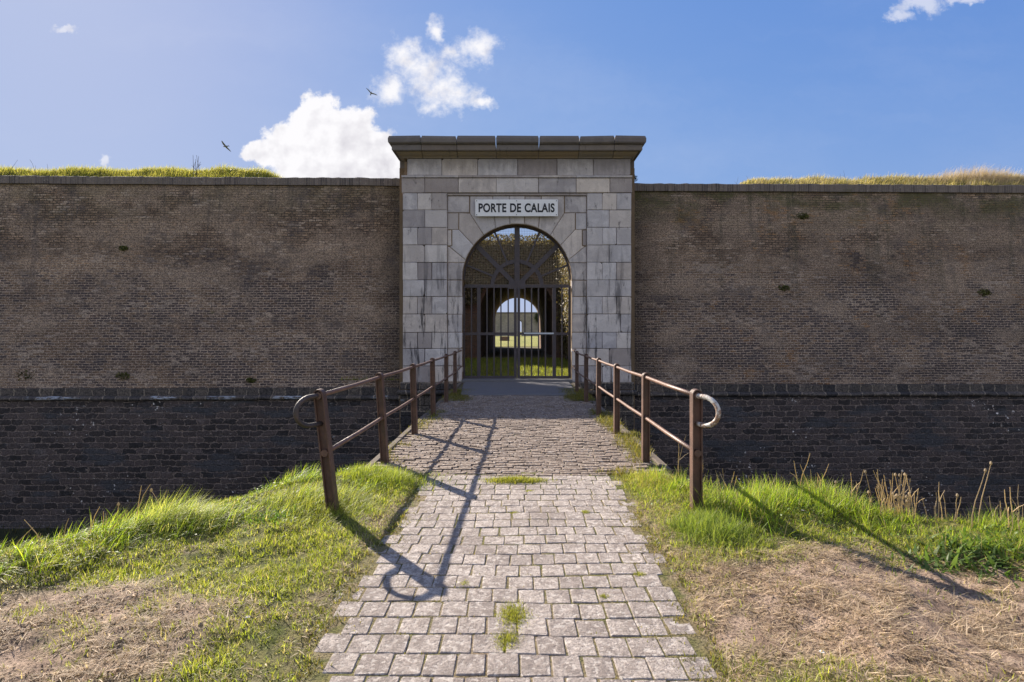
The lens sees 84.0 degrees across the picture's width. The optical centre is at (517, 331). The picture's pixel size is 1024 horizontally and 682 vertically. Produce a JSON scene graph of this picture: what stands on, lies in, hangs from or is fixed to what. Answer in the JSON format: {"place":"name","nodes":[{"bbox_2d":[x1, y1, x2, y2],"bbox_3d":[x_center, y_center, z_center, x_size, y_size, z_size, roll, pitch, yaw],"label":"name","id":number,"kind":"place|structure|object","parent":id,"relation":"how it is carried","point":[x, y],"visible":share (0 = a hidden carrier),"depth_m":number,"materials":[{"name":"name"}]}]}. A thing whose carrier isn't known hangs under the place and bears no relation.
{"place":"outdoors","nodes":[
{"label":"outdoors","id":0,"kind":"place"},
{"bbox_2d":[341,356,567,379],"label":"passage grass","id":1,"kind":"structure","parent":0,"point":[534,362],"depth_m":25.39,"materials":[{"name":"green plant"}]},
{"bbox_2d":[502,336,509,340],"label":"stone block","id":2,"kind":"structure","parent":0,"point":[504,338],"depth_m":96.00,"materials":[{"name":"stone"}]},
{"bbox_2d":[301,475,717,681],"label":"path","id":3,"kind":"structure","parent":0,"point":[501,663],"depth_m":3.43,"materials":[{"name":"stone"}]},
{"bbox_2d":[488,627,524,654],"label":"grass tuft","id":4,"kind":"object","parent":3,"relation":"on","point":[506,639],"visible":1,"depth_m":2.94,"materials":[{"name":"green plant"}]},
{"bbox_2d":[486,598,538,634],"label":"grass tuft","id":5,"kind":"object","parent":3,"relation":"on","point":[512,611],"visible":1,"depth_m":3.20,"materials":[{"name":"green plant"}]},
{"bbox_2d":[478,474,556,484],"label":"grass tuft","id":6,"kind":"object","parent":3,"relation":"on","point":[512,479],"visible":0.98,"depth_m":6.05,"materials":[{"name":"green plant"}]},
{"bbox_2d":[633,571,646,575],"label":"grass tuft","id":7,"kind":"object","parent":3,"relation":"on","point":[639,573],"visible":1,"depth_m":3.74,"materials":[{"name":"green plant"}]},
{"bbox_2d":[0,346,1023,681],"bbox_3d":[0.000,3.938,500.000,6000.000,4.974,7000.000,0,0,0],"label":"ground","id":8,"kind":"structure","parent":0,"point":[18,660],"depth_m":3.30,"materials":[{"name":"green plant"}]},
{"bbox_2d":[13,518,68,551],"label":"dead stalks","id":9,"kind":"object","parent":8,"relation":"on","point":[36,534],"visible":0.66,"depth_m":4.02,"materials":[{"name":"plant"}]},
{"bbox_2d":[87,485,166,538],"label":"dead stalks","id":10,"kind":"object","parent":8,"relation":"on","point":[151,490],"visible":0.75,"depth_m":4.42,"materials":[{"name":"plant"}]},
{"bbox_2d":[2,170,267,177],"bbox_3d":[-48.150,-2.367,40.200,83.700,8.133,39.600,0,0,0],"label":"earth rampart","id":11,"kind":"object","parent":8,"relation":"on","point":[143,173],"visible":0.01,"depth_m":21.80,"materials":[{"name":"green plant"}]},
{"bbox_2d":[193,155,200,176],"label":"wall top weed","id":12,"kind":"object","parent":11,"relation":"on","point":[198,165],"depth_m":21.11,"materials":[{"name":"plant"}]},
{"bbox_2d":[88,486,261,544],"bbox_3d":[-2.865,1.840,4.619,1.572,1.255,1.209,0,0,0],"label":"grass tussock","id":13,"kind":"object","parent":8,"relation":"on","point":[167,515],"depth_m":4.55,"materials":[{"name":"green plant"}]},
{"bbox_2d":[0,175,398,528],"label":"brick rampart wall","id":14,"kind":"structure","parent":8,"relation":"on","point":[195,305],"depth_m":19.11,"materials":[{"name":"brown brick"}]},
{"bbox_2d":[17,368,34,380],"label":"wall plant","id":15,"kind":"object","parent":14,"relation":"attached to","point":[25,374],"depth_m":18.82,"materials":[{"name":"green plant"}]},
{"bbox_2d":[115,371,129,379],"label":"wall plant","id":16,"kind":"object","parent":14,"relation":"attached to","point":[125,374],"depth_m":18.86,"materials":[{"name":"green plant"}]},
{"bbox_2d":[118,246,127,250],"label":"wall plant","id":17,"kind":"object","parent":14,"relation":"attached to","point":[123,248],"depth_m":19.32,"materials":[{"name":"green plant"}]},
{"bbox_2d":[246,377,255,382],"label":"wall plant","id":18,"kind":"object","parent":14,"relation":"attached to","point":[249,380],"depth_m":18.94,"materials":[{"name":"green plant"}]},
{"bbox_2d":[224,504,314,534],"bbox_3d":[-1.999,1.532,4.674,0.755,0.158,0.686,0,0,-14],"label":"dock weed","id":19,"kind":"object","parent":8,"relation":"on","point":[276,514],"visible":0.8,"depth_m":4.66,"materials":[{"name":"green plant"}]},
{"bbox_2d":[203,478,417,539],"bbox_3d":[-1.735,1.550,5.153,2.010,0.356,1.853,0,0,0],"label":"grass tussock","id":20,"kind":"object","parent":8,"relation":"on","point":[317,500],"depth_m":5.04,"materials":[{"name":"green plant"}]},
{"bbox_2d":[311,462,459,499],"bbox_3d":[-1.464,1.642,6.008,1.753,0.585,1.592,0,0,-37],"label":"grass tussock","id":21,"kind":"object","parent":8,"relation":"on","point":[411,478],"depth_m":5.91,"materials":[{"name":"green plant"}]},
{"bbox_2d":[0,513,904,544],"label":"ditch grass","id":22,"kind":"structure","parent":8,"relation":"on","point":[39,533],"depth_m":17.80,"materials":[{"name":"green plant"}]},
{"bbox_2d":[0,462,1023,579],"bbox_3d":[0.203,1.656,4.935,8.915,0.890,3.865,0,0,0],"label":"grass","id":23,"kind":"structure","parent":8,"relation":"on","point":[768,495],"depth_m":4.69,"materials":[{"name":"green plant"}]},
{"bbox_2d":[464,240,565,358],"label":"tunnel building","id":24,"kind":"structure","parent":8,"relation":"on","point":[504,280],"depth_m":37.13,"materials":[{"name":"brick"}]},
{"bbox_2d":[495,312,537,335],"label":"distant wall","id":25,"kind":"structure","parent":8,"relation":"on","point":[511,322],"depth_m":200.00,"materials":[{"name":"brick"}]},
{"bbox_2d":[388,135,645,434],"bbox_3d":[0.000,0.403,19.050,8.003,12.994,2.900,0,0,0],"label":"stone gateway","id":26,"kind":"object","parent":8,"relation":"on","point":[587,182],"visible":0.62,"depth_m":18.00,"materials":[{"name":"stone"}]},
{"bbox_2d":[475,199,557,215],"bbox_3d":[-0.015,-3.905,17.965,2.610,0.530,0.040,0,0,0],"label":"sign board","id":27,"kind":"object","parent":26,"relation":"attached to","point":[516,207],"visible":1,"depth_m":17.95,"materials":[{"name":"white metal"}]},
{"bbox_2d":[463,226,570,377],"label":"iron gate","id":28,"kind":"structure","parent":26,"relation":"attached to","point":[516,283],"depth_m":18.40,"materials":[{"name":"metal"}]},
{"bbox_2d":[367,378,671,477],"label":"masonry bridge","id":29,"kind":"structure","parent":8,"relation":"on","point":[509,426],"depth_m":8.52,"materials":[{"name":"stone"}]},
{"bbox_2d":[293,349,461,511],"bbox_3d":[-1.710,1.108,11.348,0.338,1.216,13.305,0,0,0],"label":"railing","id":30,"kind":"object","parent":29,"relation":"on","point":[322,422],"visible":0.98,"depth_m":6.44,"materials":[{"name":"metal"}]},
{"bbox_2d":[294,387,733,681],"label":"grass","id":31,"kind":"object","parent":29,"relation":"on","point":[578,396],"visible":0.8,"depth_m":4.71,"materials":[{"name":"green plant"}]},
{"bbox_2d":[572,349,720,509],"bbox_3d":[1.625,1.094,11.350,0.321,1.188,13.306,0,0,1],"label":"railing","id":32,"kind":"object","parent":29,"relation":"on","point":[697,425],"visible":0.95,"depth_m":6.87,"materials":[{"name":"metal"}]},
{"bbox_2d":[606,466,704,507],"bbox_3d":[1.540,2.105,5.993,1.462,1.389,2.080,0,0,0],"label":"grass tussock","id":33,"kind":"object","parent":8,"relation":"on","point":[647,475],"depth_m":5.88,"materials":[{"name":"green plant"}]},
{"bbox_2d":[676,436,689,479],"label":"dead stalks","id":34,"kind":"object","parent":8,"relation":"on","point":[679,459],"visible":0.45,"depth_m":5.89,"materials":[{"name":"plant"}]},
{"bbox_2d":[638,500,789,569],"bbox_3d":[1.529,1.496,4.404,1.166,0.248,1.440,0,0,0],"label":"grass tussock","id":35,"kind":"object","parent":8,"relation":"on","point":[713,525],"depth_m":4.37,"materials":[{"name":"green plant"}]},
{"bbox_2d":[715,468,755,490],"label":"dead stalks","id":36,"kind":"object","parent":8,"relation":"on","point":[724,482],"visible":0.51,"depth_m":5.33,"materials":[{"name":"plant"}]},
{"bbox_2d":[791,455,863,502],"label":"dead stalks","id":37,"kind":"object","parent":8,"relation":"on","point":[835,482],"visible":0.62,"depth_m":5.15,"materials":[{"name":"plant"}]},
{"bbox_2d":[635,183,1023,521],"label":"brick rampart wall","id":38,"kind":"structure","parent":8,"relation":"on","point":[884,337],"depth_m":19.57,"materials":[{"name":"brown brick"}]},
{"bbox_2d":[778,285,789,290],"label":"wall plant","id":39,"kind":"object","parent":38,"relation":"attached to","point":[784,287],"depth_m":19.68,"materials":[{"name":"green plant"}]},
{"bbox_2d":[796,213,809,218],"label":"wall plant","id":40,"kind":"object","parent":38,"relation":"attached to","point":[804,216],"depth_m":19.98,"materials":[{"name":"green plant"}]},
{"bbox_2d":[977,288,991,296],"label":"wall plant","id":41,"kind":"object","parent":38,"relation":"attached to","point":[984,293],"depth_m":19.83,"materials":[{"name":"green plant"}]},
{"bbox_2d":[744,178,1023,185],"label":"earth rampart","id":42,"kind":"object","parent":8,"relation":"on","point":[869,180],"depth_m":21.70,"materials":[{"name":"green plant"}]},
{"bbox_2d":[786,175,853,183],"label":"dry grass tuft","id":43,"kind":"object","parent":42,"relation":"on","point":[818,180],"visible":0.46,"depth_m":21.18,"materials":[{"name":"plant"}]},
{"bbox_2d":[894,178,941,184],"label":"dry grass tuft","id":44,"kind":"object","parent":42,"relation":"on","point":[924,182],"visible":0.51,"depth_m":21.33,"materials":[{"name":"plant"}]},
{"bbox_2d":[885,163,1023,184],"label":"tall grass","id":45,"kind":"structure","parent":42,"relation":"on","point":[994,175],"depth_m":21.54,"materials":[{"name":"plant"}]},
{"bbox_2d":[864,469,944,521],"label":"dead stalks","id":46,"kind":"object","parent":8,"relation":"on","point":[895,496],"visible":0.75,"depth_m":4.76,"materials":[{"name":"plant"}]},
{"bbox_2d":[922,490,960,522],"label":"dead stalks","id":47,"kind":"object","parent":8,"relation":"on","point":[957,494],"visible":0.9,"depth_m":4.51,"materials":[{"name":"plant"}]},
{"bbox_2d":[869,524,1023,588],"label":"dock weed","id":48,"kind":"object","parent":8,"relation":"on","point":[969,550],"visible":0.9,"depth_m":3.92,"materials":[{"name":"green leaves"}]},
{"bbox_2d":[972,461,991,527],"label":"dead stalks","id":49,"kind":"object","parent":8,"relation":"on","point":[985,469],"visible":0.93,"depth_m":4.31,"materials":[{"name":"plant"}]},
{"bbox_2d":[989,485,1022,531],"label":"dead stalks","id":50,"kind":"object","parent":8,"relation":"on","point":[1018,516],"visible":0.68,"depth_m":4.26,"materials":[{"name":"plant"}]},
{"bbox_3d":[3.200,-1.625,27.270,0.600,7.050,13.440,0,0,0],"label":"retaining wall","id":51,"kind":"object","parent":8,"relation":"on","visible":0},
{"bbox_2d":[464,233,562,304],"bbox_3d":[-1.551,-3.698,33.434,9.037,4.338,1.027,0,0,0],"label":"ivy","id":52,"kind":"object","parent":51,"relation":"attached to","point":[511,257],"visible":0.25,"depth_m":33.59,"materials":[{"name":"green plant"}]},
{"bbox_2d":[549,241,569,360],"bbox_3d":[2.267,-2.198,27.400,1.316,7.124,13.319,0,0,0],"label":"ivy","id":53,"kind":"object","parent":51,"relation":"attached to","point":[565,303],"visible":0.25,"depth_m":29.35,"materials":[{"name":"green plant"}]},
{"bbox_2d":[0,481,1023,681],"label":"dead grass","id":54,"kind":"structure","parent":0,"point":[1004,645],"depth_m":3.07,"materials":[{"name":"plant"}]},
{"bbox_2d":[0,162,1023,185],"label":"rampart grass","id":55,"kind":"structure","parent":0,"point":[93,171],"depth_m":21.73,"materials":[{"name":"green plant"}]},
{"bbox_2d":[0,0,1023,331],"label":"sky","id":56,"kind":"structure","parent":0,"point":[718,91],"materials":[{"name":"blue"}]},
{"bbox_2d":[495,335,537,345],"bbox_3d":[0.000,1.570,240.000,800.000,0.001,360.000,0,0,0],"label":"parade ground","id":57,"kind":"structure","parent":0,"point":[528,341],"depth_m":89.49,"materials":[{"name":"green plant"}]}
]}

